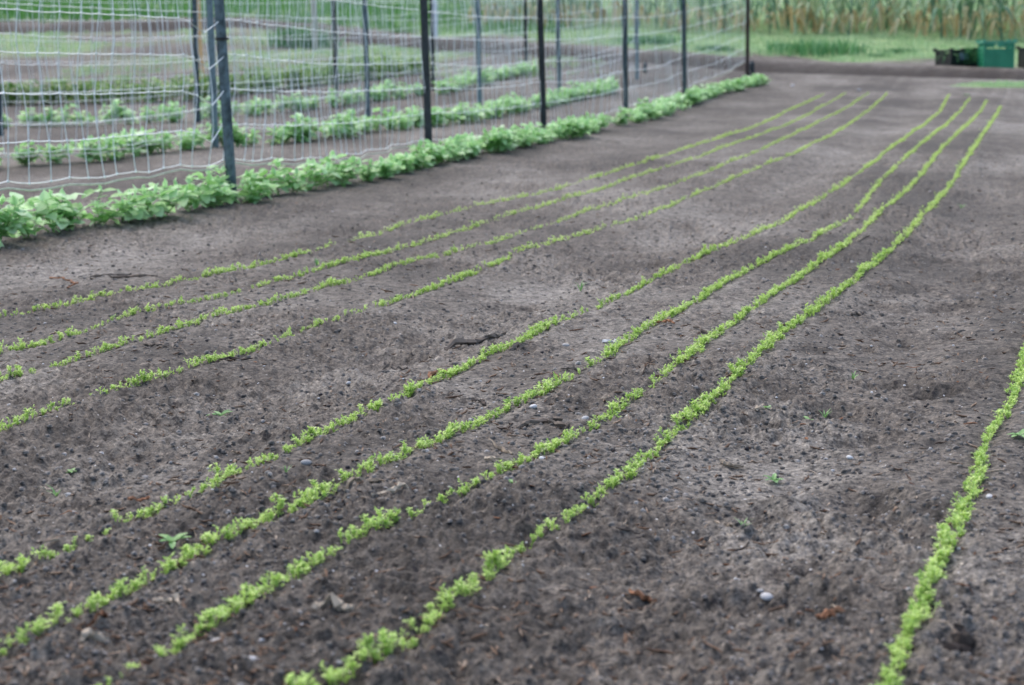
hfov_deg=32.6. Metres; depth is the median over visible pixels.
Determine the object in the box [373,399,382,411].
carrot seedling
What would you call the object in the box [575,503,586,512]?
carrot seedling
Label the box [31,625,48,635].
carrot seedling
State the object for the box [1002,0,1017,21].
tall leafy plant
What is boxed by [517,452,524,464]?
carrot seedling
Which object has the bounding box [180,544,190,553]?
carrot seedling
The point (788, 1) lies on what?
tall leafy plant
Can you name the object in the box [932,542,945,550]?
carrot seedling
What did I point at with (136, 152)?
pea plant
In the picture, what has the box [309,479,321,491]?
carrot seedling
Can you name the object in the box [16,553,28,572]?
carrot seedling
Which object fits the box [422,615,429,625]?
carrot seedling
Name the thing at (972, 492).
carrot seedling
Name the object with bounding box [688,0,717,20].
tall leafy plant
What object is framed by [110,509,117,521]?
carrot seedling
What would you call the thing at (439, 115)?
pea plant
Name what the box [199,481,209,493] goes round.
carrot seedling
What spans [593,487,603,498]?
carrot seedling
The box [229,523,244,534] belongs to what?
carrot seedling
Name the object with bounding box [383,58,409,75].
bushy crop plant
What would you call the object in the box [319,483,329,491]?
carrot seedling
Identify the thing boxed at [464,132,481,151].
pea plant
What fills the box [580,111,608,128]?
pea plant
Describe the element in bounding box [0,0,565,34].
meadow grass
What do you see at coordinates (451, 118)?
pea plant
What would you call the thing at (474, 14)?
tall leafy plant
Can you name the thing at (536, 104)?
pea plant
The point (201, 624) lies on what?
carrot seedling
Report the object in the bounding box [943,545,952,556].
carrot seedling
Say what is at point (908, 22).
tall leafy plant
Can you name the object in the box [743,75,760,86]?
pea plant
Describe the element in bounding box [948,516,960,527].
carrot seedling
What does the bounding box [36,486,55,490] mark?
stick
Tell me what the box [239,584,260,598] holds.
carrot seedling
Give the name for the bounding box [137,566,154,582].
carrot seedling
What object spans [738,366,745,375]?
carrot seedling
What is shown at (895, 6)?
tall leafy plant
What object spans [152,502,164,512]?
carrot seedling
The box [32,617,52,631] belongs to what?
carrot seedling
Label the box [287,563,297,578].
carrot seedling
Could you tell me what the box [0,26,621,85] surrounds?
rough grass
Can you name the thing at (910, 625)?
carrot seedling
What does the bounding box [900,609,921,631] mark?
carrot seedling
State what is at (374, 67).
bushy crop plant
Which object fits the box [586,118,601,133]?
pea plant
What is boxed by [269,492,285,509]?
carrot seedling
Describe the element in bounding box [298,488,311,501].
carrot seedling
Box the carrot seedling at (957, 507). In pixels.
[954,503,967,515]
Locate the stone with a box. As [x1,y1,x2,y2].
[311,592,353,611]
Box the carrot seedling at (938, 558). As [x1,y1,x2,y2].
[934,554,944,567]
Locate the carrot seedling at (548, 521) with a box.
[544,518,553,527]
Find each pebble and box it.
[249,656,259,660]
[301,459,310,464]
[760,592,773,600]
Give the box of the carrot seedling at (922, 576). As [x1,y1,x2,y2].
[914,571,926,581]
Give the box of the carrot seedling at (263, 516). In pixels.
[259,509,267,522]
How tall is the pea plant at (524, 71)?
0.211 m
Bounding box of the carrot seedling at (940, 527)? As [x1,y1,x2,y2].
[936,523,950,531]
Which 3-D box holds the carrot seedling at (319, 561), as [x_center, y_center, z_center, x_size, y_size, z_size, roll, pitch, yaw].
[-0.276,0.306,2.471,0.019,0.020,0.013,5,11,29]
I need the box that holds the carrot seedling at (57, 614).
[48,609,62,623]
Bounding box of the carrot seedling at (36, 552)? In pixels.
[30,545,43,558]
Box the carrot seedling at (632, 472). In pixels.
[627,466,637,479]
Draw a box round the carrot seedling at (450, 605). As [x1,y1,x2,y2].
[436,599,454,611]
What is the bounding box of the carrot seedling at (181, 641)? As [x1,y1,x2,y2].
[169,636,190,653]
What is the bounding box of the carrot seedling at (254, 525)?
[246,520,258,528]
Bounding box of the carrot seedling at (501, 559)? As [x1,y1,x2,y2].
[498,553,509,565]
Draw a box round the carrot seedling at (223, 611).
[215,605,229,620]
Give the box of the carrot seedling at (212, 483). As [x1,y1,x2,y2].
[206,476,221,488]
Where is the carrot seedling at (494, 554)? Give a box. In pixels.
[481,550,504,567]
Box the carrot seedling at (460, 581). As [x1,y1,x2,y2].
[454,579,468,589]
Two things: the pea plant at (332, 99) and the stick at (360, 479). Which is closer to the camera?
the stick at (360, 479)
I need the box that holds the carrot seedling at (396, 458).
[389,453,398,460]
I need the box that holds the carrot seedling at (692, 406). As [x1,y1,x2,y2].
[688,394,702,409]
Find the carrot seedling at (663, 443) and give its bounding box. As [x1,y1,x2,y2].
[656,437,667,446]
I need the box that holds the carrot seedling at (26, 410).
[22,405,33,418]
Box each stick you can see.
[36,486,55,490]
[49,277,78,287]
[78,610,108,627]
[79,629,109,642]
[89,272,131,276]
[108,274,157,277]
[127,496,149,501]
[143,341,168,346]
[152,592,180,605]
[172,337,201,358]
[212,356,252,362]
[342,477,384,490]
[371,482,408,496]
[382,364,407,369]
[427,369,447,378]
[444,331,505,350]
[471,398,486,405]
[484,456,515,463]
[488,438,514,454]
[509,341,526,350]
[516,416,562,428]
[546,417,569,427]
[548,390,560,402]
[561,367,586,371]
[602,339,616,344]
[629,588,656,604]
[656,319,674,323]
[693,325,720,336]
[714,520,733,527]
[720,459,743,468]
[755,405,772,410]
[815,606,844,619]
[844,311,863,315]
[856,234,869,241]
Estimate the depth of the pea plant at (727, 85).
21.54 m
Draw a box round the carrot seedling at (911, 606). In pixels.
[907,599,920,618]
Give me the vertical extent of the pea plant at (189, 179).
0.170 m
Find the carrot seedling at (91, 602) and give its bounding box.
[85,595,98,613]
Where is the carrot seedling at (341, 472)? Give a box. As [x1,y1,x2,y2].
[334,468,347,479]
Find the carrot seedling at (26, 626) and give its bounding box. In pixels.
[19,622,32,633]
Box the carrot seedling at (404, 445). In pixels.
[399,440,410,453]
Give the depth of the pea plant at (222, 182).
8.69 m
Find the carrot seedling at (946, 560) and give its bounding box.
[937,554,948,565]
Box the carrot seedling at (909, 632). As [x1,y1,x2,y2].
[903,618,916,634]
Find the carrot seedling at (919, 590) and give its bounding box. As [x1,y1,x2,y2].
[912,585,925,602]
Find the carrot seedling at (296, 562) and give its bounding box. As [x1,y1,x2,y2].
[293,557,307,569]
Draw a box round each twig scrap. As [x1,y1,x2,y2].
[209,567,230,572]
[616,527,640,533]
[877,585,903,590]
[937,620,952,629]
[953,583,973,594]
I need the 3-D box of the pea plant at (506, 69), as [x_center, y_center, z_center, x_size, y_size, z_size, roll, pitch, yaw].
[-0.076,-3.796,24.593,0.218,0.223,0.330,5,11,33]
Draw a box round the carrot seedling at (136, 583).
[132,577,140,591]
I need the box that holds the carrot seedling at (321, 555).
[314,551,324,560]
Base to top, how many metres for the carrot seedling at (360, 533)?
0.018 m
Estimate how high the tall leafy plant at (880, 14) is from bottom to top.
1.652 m
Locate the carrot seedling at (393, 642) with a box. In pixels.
[389,633,397,649]
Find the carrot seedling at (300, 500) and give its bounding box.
[294,498,303,506]
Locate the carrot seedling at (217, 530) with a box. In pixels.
[211,524,225,539]
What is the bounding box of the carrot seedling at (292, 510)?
[288,503,295,512]
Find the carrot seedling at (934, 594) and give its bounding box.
[926,590,935,596]
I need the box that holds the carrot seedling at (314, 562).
[308,555,318,566]
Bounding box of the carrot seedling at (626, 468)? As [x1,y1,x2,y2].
[624,465,634,475]
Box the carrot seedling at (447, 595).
[433,583,455,603]
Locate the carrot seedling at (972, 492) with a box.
[970,487,976,498]
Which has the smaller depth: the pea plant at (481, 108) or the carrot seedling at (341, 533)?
the carrot seedling at (341, 533)
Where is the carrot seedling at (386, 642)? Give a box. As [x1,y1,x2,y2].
[376,627,397,656]
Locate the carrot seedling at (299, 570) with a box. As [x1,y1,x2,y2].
[294,562,309,578]
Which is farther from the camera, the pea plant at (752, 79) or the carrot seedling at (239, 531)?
the pea plant at (752, 79)
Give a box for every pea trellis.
[0,0,527,135]
[0,0,638,157]
[0,0,752,201]
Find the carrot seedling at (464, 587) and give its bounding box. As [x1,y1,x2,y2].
[457,583,470,595]
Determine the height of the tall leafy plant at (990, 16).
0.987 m
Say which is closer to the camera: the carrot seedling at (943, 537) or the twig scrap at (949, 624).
the twig scrap at (949, 624)
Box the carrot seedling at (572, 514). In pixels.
[561,509,575,518]
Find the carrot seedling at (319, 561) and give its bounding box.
[311,552,322,564]
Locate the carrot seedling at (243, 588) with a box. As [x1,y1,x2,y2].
[228,585,254,607]
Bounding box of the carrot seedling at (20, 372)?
[17,367,23,376]
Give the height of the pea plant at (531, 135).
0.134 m
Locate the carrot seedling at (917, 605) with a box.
[914,597,924,613]
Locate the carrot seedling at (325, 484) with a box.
[323,479,334,492]
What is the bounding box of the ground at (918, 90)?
[0,0,1023,684]
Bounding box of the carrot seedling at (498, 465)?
[493,459,503,473]
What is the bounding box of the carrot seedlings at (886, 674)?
[0,92,1023,684]
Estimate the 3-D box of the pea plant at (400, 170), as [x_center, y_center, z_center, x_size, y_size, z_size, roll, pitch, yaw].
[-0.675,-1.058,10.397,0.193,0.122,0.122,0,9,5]
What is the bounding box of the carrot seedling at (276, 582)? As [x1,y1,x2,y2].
[269,575,284,586]
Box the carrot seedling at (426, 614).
[423,609,444,621]
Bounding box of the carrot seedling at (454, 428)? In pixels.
[447,426,459,435]
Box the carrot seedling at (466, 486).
[457,477,474,487]
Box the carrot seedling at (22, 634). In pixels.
[16,627,29,640]
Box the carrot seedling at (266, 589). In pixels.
[256,581,274,598]
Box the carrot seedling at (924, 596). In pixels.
[915,589,936,605]
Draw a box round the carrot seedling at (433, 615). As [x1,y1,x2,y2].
[427,610,437,621]
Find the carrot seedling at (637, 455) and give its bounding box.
[633,449,641,464]
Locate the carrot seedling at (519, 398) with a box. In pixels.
[512,394,523,405]
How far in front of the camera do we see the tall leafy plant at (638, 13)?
34.99 m
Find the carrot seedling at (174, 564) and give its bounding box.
[171,559,178,569]
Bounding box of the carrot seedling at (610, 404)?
[604,401,619,413]
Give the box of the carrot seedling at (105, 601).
[97,596,108,605]
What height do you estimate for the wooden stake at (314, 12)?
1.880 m
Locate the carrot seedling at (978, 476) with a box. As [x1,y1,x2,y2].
[969,475,980,485]
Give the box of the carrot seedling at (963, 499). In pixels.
[952,497,964,505]
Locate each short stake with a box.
[643,62,646,72]
[749,60,754,75]
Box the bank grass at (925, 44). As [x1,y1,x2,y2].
[323,0,1023,61]
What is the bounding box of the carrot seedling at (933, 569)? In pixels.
[923,566,939,582]
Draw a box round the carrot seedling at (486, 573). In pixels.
[484,569,492,580]
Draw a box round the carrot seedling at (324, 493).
[307,484,329,499]
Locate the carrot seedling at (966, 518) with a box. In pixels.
[952,510,970,522]
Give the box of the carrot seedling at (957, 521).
[954,516,965,525]
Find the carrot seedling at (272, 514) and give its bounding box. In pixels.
[264,508,275,518]
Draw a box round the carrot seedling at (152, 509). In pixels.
[144,503,156,514]
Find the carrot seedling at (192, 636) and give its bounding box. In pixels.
[188,632,196,639]
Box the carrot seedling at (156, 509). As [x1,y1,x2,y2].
[149,501,161,514]
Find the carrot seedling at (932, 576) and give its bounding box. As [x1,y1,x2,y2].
[924,571,938,579]
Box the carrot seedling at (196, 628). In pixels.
[194,624,204,637]
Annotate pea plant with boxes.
[0,192,35,239]
[0,194,12,247]
[3,114,12,127]
[4,189,71,231]
[7,204,50,237]
[10,140,45,165]
[17,108,48,126]
[28,106,62,126]
[34,188,85,230]
[37,143,77,163]
[43,111,73,126]
[44,198,85,229]
[57,103,95,125]
[64,134,106,161]
[75,136,117,162]
[80,185,138,225]
[96,132,134,158]
[97,102,125,124]
[98,138,124,160]
[107,99,139,123]
[110,188,151,221]
[119,128,146,156]
[124,183,174,219]
[125,129,165,154]
[137,131,178,152]
[139,104,167,123]
[139,126,175,153]
[141,178,197,217]
[156,101,185,122]
[166,100,182,121]
[171,131,207,149]
[173,172,218,210]
[175,122,210,147]
[175,128,200,150]
[185,174,217,206]
[197,165,242,203]
[200,96,220,117]
[200,106,206,119]
[200,177,238,206]
[208,122,247,146]
[217,100,220,117]
[218,116,250,146]
[230,178,280,203]
[231,101,246,114]
[235,128,261,145]
[236,167,287,196]
[237,174,269,198]
[241,100,264,115]
[248,96,276,114]
[253,98,275,113]
[258,158,294,195]
[266,126,291,144]
[272,95,295,111]
[275,112,309,142]
[279,168,308,193]
[284,99,303,110]
[285,117,317,138]
[291,91,314,110]
[291,117,316,141]
[296,158,341,189]
[303,95,319,107]
[305,116,325,139]
[306,156,342,186]
[313,113,339,136]
[319,112,363,138]
[319,150,365,181]
[324,88,340,106]
[327,166,350,186]
[329,108,360,135]
[335,116,368,132]
[339,92,356,105]
[344,163,367,181]
[346,87,364,102]
[348,115,373,132]
[359,158,379,180]
[361,107,392,131]
[362,86,383,100]
[371,81,394,99]
[372,86,391,100]
[372,115,394,130]
[372,156,405,178]
[372,160,394,169]
[377,162,395,177]
[383,79,405,98]
[385,105,401,129]
[385,152,415,171]
[392,153,417,173]
[392,154,413,173]
[394,82,411,95]
[395,107,417,129]
[403,110,423,127]
[404,144,434,169]
[406,105,423,127]
[407,82,422,95]
[409,139,452,164]
[413,152,430,167]
[417,143,442,166]
[420,142,447,161]
[431,75,459,92]
[431,107,449,126]
[432,106,447,125]
[434,80,455,94]
[434,140,464,162]
[443,108,464,124]
[444,78,457,91]
[444,136,480,158]
[444,139,472,160]
[445,134,474,159]
[449,101,484,123]
[450,80,470,88]
[450,137,481,158]
[453,73,470,85]
[459,134,485,151]
[462,76,474,86]
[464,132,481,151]
[467,101,493,121]
[470,69,494,84]
[475,132,495,149]
[480,106,494,119]
[480,128,511,152]
[484,99,511,116]
[484,103,494,118]
[486,67,497,80]
[486,99,503,118]
[488,129,519,152]
[492,69,508,79]
[492,125,521,148]
[498,65,516,78]
[499,95,524,112]
[501,92,526,99]
[504,97,527,113]
[508,68,518,76]
[509,122,539,136]
[510,128,527,145]
[513,63,533,75]
[513,136,524,148]
[514,96,531,112]
[516,62,534,74]
[516,124,541,146]
[518,129,539,146]
[522,61,538,73]
[528,98,539,108]
[528,122,556,138]
[530,127,548,143]
[531,91,550,107]
[535,131,555,143]
[544,121,564,139]
[546,88,559,104]
[546,94,556,107]
[554,121,577,139]
[556,88,570,103]
[556,117,583,138]
[560,87,578,101]
[561,116,593,137]
[567,80,594,93]
[568,87,583,100]
[569,123,587,137]
[570,81,590,98]
[576,117,593,136]
[577,89,587,98]
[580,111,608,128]
[584,118,597,132]
[586,81,603,95]
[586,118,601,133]
[590,83,602,95]
[590,83,609,95]
[590,113,613,129]
[595,78,618,93]
[595,79,616,94]
[607,76,619,92]
[610,113,629,125]
[611,106,635,124]
[624,106,644,121]
[632,111,649,122]
[633,97,652,105]
[633,102,661,119]
[646,101,670,118]
[648,106,662,118]
[655,95,682,102]
[659,98,673,113]
[660,101,679,115]
[672,91,689,104]
[672,94,684,106]
[678,100,692,110]
[683,88,699,104]
[689,93,703,104]
[692,90,706,100]
[693,83,712,89]
[698,88,712,98]
[704,82,725,94]
[708,89,719,96]
[714,79,730,91]
[719,83,733,93]
[727,81,738,91]
[729,80,744,91]
[732,77,746,89]
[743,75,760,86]
[744,73,762,85]
[745,80,756,87]
[748,73,761,85]
[756,74,767,84]
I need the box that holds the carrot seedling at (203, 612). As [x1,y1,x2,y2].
[201,607,220,619]
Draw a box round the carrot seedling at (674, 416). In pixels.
[670,413,681,423]
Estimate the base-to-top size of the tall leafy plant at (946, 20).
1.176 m
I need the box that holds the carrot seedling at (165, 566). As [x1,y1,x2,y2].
[157,559,173,574]
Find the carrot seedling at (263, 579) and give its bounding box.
[259,573,269,587]
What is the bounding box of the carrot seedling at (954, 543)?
[948,538,956,551]
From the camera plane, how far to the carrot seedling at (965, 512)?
2.70 m
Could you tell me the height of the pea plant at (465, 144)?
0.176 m
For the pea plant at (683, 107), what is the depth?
18.58 m
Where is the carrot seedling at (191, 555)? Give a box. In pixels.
[187,546,197,558]
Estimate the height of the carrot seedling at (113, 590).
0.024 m
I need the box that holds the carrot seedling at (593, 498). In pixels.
[589,494,598,506]
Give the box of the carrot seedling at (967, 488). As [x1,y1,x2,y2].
[963,485,973,494]
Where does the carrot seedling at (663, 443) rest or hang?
on the ground at (918, 90)
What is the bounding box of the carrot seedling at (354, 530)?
[348,524,358,537]
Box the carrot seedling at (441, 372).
[437,368,446,378]
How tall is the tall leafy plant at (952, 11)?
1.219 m
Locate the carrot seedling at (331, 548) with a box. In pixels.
[327,546,341,556]
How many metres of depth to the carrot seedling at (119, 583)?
2.34 m
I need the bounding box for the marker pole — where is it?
[433,0,437,36]
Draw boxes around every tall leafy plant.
[458,1,480,24]
[468,0,503,23]
[484,0,505,22]
[493,0,504,16]
[493,0,519,23]
[493,0,527,27]
[507,0,521,17]
[517,0,534,26]
[522,0,552,23]
[531,0,555,25]
[536,0,555,18]
[549,0,567,27]
[554,0,578,21]
[564,0,577,26]
[567,0,580,20]
[575,0,605,28]
[576,0,596,24]
[585,0,605,20]
[594,1,605,20]
[596,0,608,25]
[605,0,621,21]
[611,0,621,25]
[629,0,658,26]
[640,0,659,23]
[640,0,660,21]
[643,0,672,27]
[650,2,676,24]
[658,0,674,27]
[659,0,676,28]
[662,0,690,32]
[668,1,691,26]
[674,0,700,28]
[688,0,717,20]
[688,0,721,31]
[689,0,699,18]
[694,0,710,23]
[702,0,721,29]
[707,0,719,26]
[708,0,733,32]
[710,0,739,29]
[717,0,733,25]
[727,0,736,23]
[729,0,740,25]
[730,0,751,32]
[734,0,760,32]
[736,0,764,17]
[739,0,763,26]
[750,0,772,31]
[751,0,788,26]
[757,0,784,27]
[760,0,784,33]
[765,0,788,30]
[776,0,807,35]
[780,0,789,24]
[780,0,795,28]
[790,0,823,34]
[793,0,809,30]
[798,0,821,27]
[800,0,830,33]
[802,0,840,34]
[818,0,861,29]
[824,0,851,34]
[831,0,862,31]
[834,0,873,34]
[836,0,862,28]
[838,0,869,30]
[850,0,895,34]
[853,0,904,30]
[862,1,885,23]
[869,0,891,31]
[881,0,901,18]
[882,0,903,28]
[883,0,910,31]
[883,0,920,35]
[898,0,914,30]
[898,0,916,27]
[902,0,919,24]
[905,0,950,37]
[912,2,930,24]
[913,0,954,32]
[914,0,930,27]
[914,0,964,38]
[927,0,939,26]
[927,0,954,31]
[928,0,964,36]
[937,0,995,39]
[943,0,957,22]
[945,0,979,37]
[953,1,988,35]
[962,0,993,33]
[963,0,1012,39]
[976,0,1014,40]
[978,0,992,28]
[988,0,1006,30]
[988,0,1009,36]
[990,2,1009,23]
[991,0,1023,31]
[997,0,1023,39]
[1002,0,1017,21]
[1009,1,1023,26]
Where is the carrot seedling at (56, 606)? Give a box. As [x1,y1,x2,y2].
[49,601,67,614]
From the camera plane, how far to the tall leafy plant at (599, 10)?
36.25 m
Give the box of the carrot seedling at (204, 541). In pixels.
[200,534,211,544]
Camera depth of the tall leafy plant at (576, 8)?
35.95 m
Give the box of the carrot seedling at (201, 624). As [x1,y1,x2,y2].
[195,614,206,630]
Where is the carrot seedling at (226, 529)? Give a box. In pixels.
[222,519,234,538]
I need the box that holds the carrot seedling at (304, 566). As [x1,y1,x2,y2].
[301,562,311,571]
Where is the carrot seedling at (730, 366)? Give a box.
[726,362,738,374]
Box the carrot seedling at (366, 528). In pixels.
[361,519,372,533]
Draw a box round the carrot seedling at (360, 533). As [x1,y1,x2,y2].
[357,529,365,537]
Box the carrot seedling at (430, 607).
[424,602,435,613]
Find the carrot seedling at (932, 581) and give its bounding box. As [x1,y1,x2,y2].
[928,571,938,586]
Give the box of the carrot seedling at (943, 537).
[932,533,952,543]
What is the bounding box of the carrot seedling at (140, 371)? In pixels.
[139,369,148,381]
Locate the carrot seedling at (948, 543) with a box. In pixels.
[940,537,956,545]
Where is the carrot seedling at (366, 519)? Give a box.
[360,514,370,529]
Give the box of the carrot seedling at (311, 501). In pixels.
[303,495,314,503]
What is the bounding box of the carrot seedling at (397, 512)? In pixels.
[394,507,400,517]
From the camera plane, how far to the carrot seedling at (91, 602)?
2.26 m
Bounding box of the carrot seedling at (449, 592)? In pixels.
[445,588,453,602]
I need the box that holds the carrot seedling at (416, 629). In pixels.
[412,624,425,635]
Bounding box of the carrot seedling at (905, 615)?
[900,611,910,624]
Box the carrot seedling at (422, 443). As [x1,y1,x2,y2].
[417,441,426,448]
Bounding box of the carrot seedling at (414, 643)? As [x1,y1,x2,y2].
[397,636,418,648]
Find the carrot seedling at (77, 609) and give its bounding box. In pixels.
[71,603,83,617]
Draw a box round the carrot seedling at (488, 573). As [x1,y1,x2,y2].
[482,566,494,580]
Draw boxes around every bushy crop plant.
[1,82,29,105]
[1,85,28,104]
[1,88,28,105]
[8,81,54,104]
[10,80,38,99]
[21,80,63,103]
[35,83,77,104]
[43,78,85,103]
[51,79,81,99]
[61,81,99,102]
[68,80,87,98]
[70,80,115,104]
[79,79,119,97]
[79,80,101,96]
[87,83,118,103]
[102,82,140,103]
[110,76,139,97]
[112,78,137,97]
[118,84,147,102]
[121,77,172,102]
[124,79,146,96]
[134,81,165,101]
[140,76,169,93]
[147,80,180,100]
[160,78,182,94]
[162,74,193,93]
[164,77,204,100]
[182,70,208,86]
[183,82,209,98]
[188,81,218,98]
[199,75,219,95]
[216,74,247,93]
[217,75,247,94]
[218,77,246,94]
[236,72,271,92]
[237,68,260,86]
[237,76,275,91]
[239,67,263,79]
[246,66,267,83]
[249,68,291,89]
[252,73,274,90]
[253,73,276,89]
[255,70,287,92]
[277,67,310,88]
[278,68,306,87]
[280,68,311,88]
[299,60,319,75]
[301,67,325,85]
[303,67,333,84]
[305,67,330,84]
[320,65,340,82]
[325,67,347,83]
[338,65,372,79]
[339,65,363,81]
[347,56,377,73]
[350,56,363,67]
[357,57,394,77]
[357,59,387,78]
[357,63,383,80]
[369,58,396,76]
[374,53,394,65]
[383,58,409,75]
[389,59,413,72]
[395,60,420,74]
[398,55,421,74]
[408,56,430,73]
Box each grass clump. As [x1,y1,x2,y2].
[609,36,655,42]
[611,33,694,44]
[691,44,734,51]
[749,38,872,56]
[763,42,797,46]
[868,53,890,56]
[878,48,921,54]
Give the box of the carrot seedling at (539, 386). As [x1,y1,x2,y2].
[535,380,551,393]
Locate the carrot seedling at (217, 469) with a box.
[207,462,220,476]
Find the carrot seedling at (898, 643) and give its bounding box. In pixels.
[894,635,905,646]
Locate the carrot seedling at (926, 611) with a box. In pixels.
[919,609,931,621]
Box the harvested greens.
[938,48,977,63]
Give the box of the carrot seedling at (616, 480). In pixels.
[613,476,619,486]
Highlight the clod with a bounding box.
[942,623,975,654]
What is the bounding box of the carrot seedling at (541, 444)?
[535,442,548,455]
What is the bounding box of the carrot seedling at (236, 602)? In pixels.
[222,594,243,613]
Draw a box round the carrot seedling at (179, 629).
[170,623,187,636]
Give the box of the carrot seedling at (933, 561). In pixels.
[925,557,945,572]
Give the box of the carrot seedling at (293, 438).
[291,432,306,445]
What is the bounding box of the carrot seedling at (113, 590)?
[106,585,117,600]
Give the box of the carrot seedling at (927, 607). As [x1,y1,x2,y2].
[922,601,941,615]
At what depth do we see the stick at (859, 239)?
6.83 m
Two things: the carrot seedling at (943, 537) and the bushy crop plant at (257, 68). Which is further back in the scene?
the bushy crop plant at (257, 68)
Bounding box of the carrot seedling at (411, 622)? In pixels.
[403,618,415,628]
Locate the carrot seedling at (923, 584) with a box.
[917,572,932,591]
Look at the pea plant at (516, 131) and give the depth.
12.61 m
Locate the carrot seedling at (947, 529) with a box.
[936,524,965,538]
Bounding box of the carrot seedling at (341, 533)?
[337,527,348,543]
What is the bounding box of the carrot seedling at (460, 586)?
[448,576,463,595]
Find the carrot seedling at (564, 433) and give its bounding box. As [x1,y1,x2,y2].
[562,429,572,439]
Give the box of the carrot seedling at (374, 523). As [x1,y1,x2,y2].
[369,516,380,530]
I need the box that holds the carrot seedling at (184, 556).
[178,548,191,566]
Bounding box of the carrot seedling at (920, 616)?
[912,608,929,619]
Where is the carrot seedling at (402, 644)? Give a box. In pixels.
[394,636,408,650]
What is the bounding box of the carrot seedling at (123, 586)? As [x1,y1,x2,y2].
[113,584,128,597]
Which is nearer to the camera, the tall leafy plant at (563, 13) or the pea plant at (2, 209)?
the pea plant at (2, 209)
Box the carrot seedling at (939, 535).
[937,530,954,539]
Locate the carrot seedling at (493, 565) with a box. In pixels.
[489,558,504,569]
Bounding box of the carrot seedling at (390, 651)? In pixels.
[382,637,393,653]
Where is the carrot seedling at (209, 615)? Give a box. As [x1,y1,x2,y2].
[204,606,227,627]
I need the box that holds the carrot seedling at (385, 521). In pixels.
[373,515,390,528]
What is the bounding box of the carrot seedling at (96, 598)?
[86,591,102,611]
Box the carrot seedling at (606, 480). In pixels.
[601,477,614,488]
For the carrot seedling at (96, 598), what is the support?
on the ground at (918, 90)
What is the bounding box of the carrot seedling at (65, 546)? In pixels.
[62,544,73,551]
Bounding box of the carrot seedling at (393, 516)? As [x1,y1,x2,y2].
[385,509,400,522]
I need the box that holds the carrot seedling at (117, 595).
[114,592,121,598]
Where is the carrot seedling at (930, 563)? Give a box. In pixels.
[925,562,945,571]
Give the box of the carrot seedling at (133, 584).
[131,580,142,588]
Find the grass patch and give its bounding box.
[953,79,1023,87]
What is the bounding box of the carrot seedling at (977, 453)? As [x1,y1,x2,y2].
[974,449,984,459]
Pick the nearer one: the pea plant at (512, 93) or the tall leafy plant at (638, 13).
the pea plant at (512, 93)
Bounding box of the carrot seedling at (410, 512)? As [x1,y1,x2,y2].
[406,507,415,519]
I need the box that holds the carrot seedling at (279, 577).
[266,571,284,585]
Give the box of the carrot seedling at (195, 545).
[193,543,203,552]
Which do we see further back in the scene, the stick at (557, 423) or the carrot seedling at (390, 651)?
the stick at (557, 423)
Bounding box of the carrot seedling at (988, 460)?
[971,453,989,465]
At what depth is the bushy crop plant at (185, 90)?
21.15 m
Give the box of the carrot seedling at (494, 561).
[487,549,501,570]
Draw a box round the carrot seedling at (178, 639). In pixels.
[175,634,188,648]
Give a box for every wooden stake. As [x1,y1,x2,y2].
[197,0,203,78]
[310,0,318,50]
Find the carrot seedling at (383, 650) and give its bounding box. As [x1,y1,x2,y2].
[379,642,392,654]
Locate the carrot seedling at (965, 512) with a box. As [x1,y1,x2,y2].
[947,508,970,519]
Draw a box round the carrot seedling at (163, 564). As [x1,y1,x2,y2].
[160,551,174,572]
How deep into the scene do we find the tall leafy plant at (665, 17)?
34.77 m
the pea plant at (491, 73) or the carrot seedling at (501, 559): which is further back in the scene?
the pea plant at (491, 73)
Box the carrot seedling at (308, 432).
[301,426,315,440]
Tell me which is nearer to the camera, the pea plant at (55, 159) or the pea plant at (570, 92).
the pea plant at (55, 159)
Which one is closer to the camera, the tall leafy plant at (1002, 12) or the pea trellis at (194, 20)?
the pea trellis at (194, 20)
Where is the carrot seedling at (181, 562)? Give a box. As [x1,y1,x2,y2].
[175,558,187,565]
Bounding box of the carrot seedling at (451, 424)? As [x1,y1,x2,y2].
[448,422,457,433]
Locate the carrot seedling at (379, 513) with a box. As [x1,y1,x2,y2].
[374,506,385,524]
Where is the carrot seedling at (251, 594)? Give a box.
[244,587,261,604]
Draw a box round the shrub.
[253,25,350,46]
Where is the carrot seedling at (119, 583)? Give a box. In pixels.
[114,577,127,591]
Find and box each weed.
[46,484,59,496]
[158,533,190,548]
[208,409,231,415]
[763,473,783,482]
[1006,429,1023,436]
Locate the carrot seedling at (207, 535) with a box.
[200,531,216,544]
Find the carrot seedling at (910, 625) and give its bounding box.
[898,620,920,635]
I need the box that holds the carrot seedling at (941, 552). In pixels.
[933,548,948,559]
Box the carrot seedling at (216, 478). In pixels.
[214,472,224,486]
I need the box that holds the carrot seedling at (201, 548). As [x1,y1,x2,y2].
[196,544,211,555]
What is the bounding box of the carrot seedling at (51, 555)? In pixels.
[47,550,54,559]
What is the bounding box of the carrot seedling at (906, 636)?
[896,633,913,639]
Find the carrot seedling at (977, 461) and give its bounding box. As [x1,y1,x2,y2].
[970,458,982,467]
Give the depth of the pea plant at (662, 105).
17.08 m
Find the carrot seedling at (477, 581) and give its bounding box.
[463,580,480,593]
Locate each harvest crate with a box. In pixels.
[933,48,977,66]
[976,39,1016,67]
[1016,46,1023,67]
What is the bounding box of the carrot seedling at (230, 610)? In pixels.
[225,604,234,617]
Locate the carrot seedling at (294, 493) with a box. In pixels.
[292,491,315,507]
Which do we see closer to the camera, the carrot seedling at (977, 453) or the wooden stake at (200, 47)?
the carrot seedling at (977, 453)
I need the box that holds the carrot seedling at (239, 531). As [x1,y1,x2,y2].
[237,520,246,534]
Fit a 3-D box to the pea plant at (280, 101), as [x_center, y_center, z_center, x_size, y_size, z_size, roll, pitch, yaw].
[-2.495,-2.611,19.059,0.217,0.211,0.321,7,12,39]

